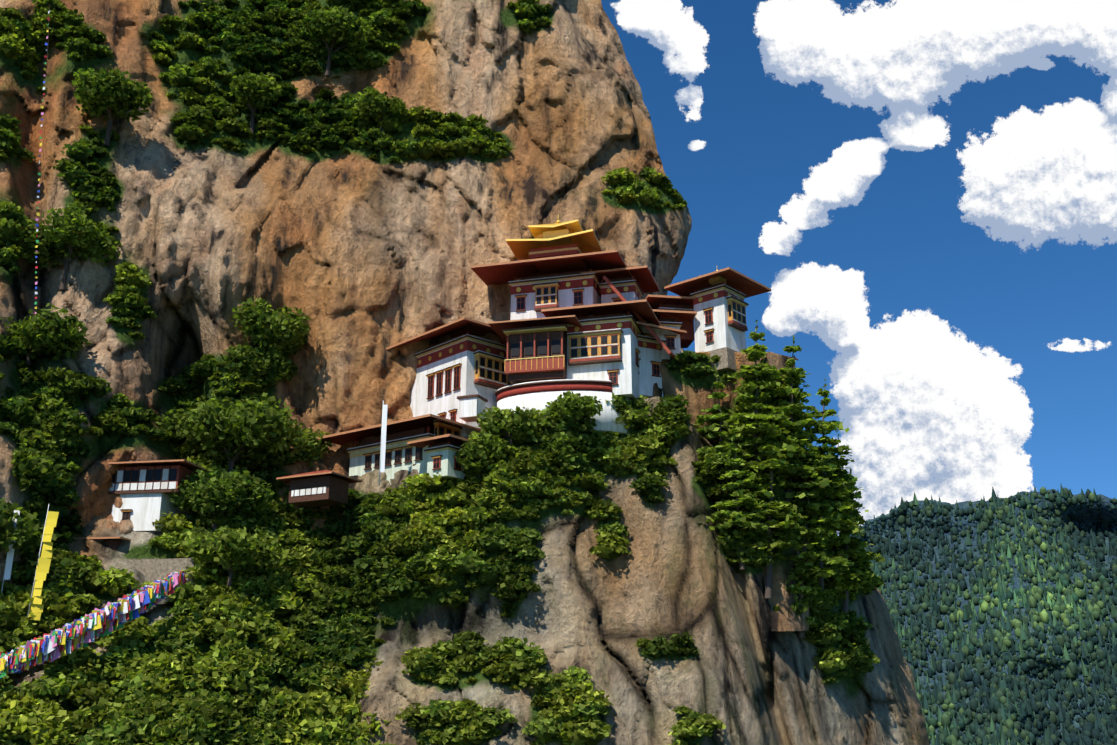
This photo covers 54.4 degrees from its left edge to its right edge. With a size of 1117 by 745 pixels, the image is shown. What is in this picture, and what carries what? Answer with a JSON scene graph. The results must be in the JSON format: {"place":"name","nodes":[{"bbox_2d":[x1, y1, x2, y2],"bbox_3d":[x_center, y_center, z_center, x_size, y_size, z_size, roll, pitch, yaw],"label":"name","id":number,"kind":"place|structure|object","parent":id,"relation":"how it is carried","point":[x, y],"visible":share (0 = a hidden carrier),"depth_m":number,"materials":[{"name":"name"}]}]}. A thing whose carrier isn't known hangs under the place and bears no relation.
{"place":"outdoors","nodes":[
{"label":"outdoors","id":0,"kind":"place"},
{"bbox_2d":[0,507,352,744],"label":"slope","id":1,"kind":"structure","parent":0,"point":[136,547],"depth_m":132.57,"materials":[{"name":"brown soil"}]},
{"bbox_2d":[4,577,188,676],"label":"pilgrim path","id":2,"kind":"structure","parent":1,"relation":"on","point":[163,601],"depth_m":126.56,"materials":[{"name":"stone"}]},
{"bbox_2d":[74,459,211,584],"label":"small building","id":3,"kind":"structure","parent":1,"relation":"on","point":[144,492],"depth_m":138.50,"materials":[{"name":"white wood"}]},
{"bbox_2d":[0,5,387,678],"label":"prayer flags","id":4,"kind":"object","parent":1,"relation":"on","point":[82,631],"visible":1,"depth_m":118.07,"materials":[{"name":"multicoloured fabric"}]},
{"bbox_2d":[0,0,691,586],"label":"cliff","id":5,"kind":"structure","parent":0,"point":[360,258],"depth_m":166.63,"materials":[{"name":"brown stone"}]},
{"bbox_2d":[276,214,770,507],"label":"monastery","id":6,"kind":"structure","parent":5,"relation":"on","point":[585,319],"depth_m":150.91,"materials":[{"name":"white paint"}]},
{"bbox_2d":[333,396,929,744],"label":"cliff rock","id":7,"kind":"object","parent":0,"point":[746,675],"visible":0.29,"depth_m":132.89,"materials":[{"name":"grey stone"}]},
{"bbox_2d":[0,0,885,744],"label":"vegetation","id":8,"kind":"object","parent":7,"relation":"on","point":[174,690],"depth_m":139.19,"materials":[{"name":"green plant"}]},
{"bbox_2d":[648,352,809,630],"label":"rock outcrop","id":9,"kind":"object","parent":7,"relation":"on","point":[695,392],"visible":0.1,"depth_m":149.21,"materials":[{"name":"stone"}]},
{"bbox_2d":[601,0,1116,498],"label":"sky","id":10,"kind":"structure","parent":0,"point":[910,241],"materials":[{"name":"blue"}]},
{"bbox_2d":[850,489,1116,744],"bbox_3d":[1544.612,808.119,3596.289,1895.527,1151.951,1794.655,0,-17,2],"label":"mountain","id":11,"kind":"structure","parent":0,"point":[1104,513],"depth_m":3414.22,"materials":[{"name":"green plant"}]},
{"bbox_2d":[849,485,1116,744],"bbox_3d":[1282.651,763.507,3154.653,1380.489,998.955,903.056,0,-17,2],"label":"mountain trees","id":12,"kind":"object","parent":11,"relation":"on","point":[999,708],"visible":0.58,"depth_m":3169.34,"materials":[{"name":"green plant"}]}
]}

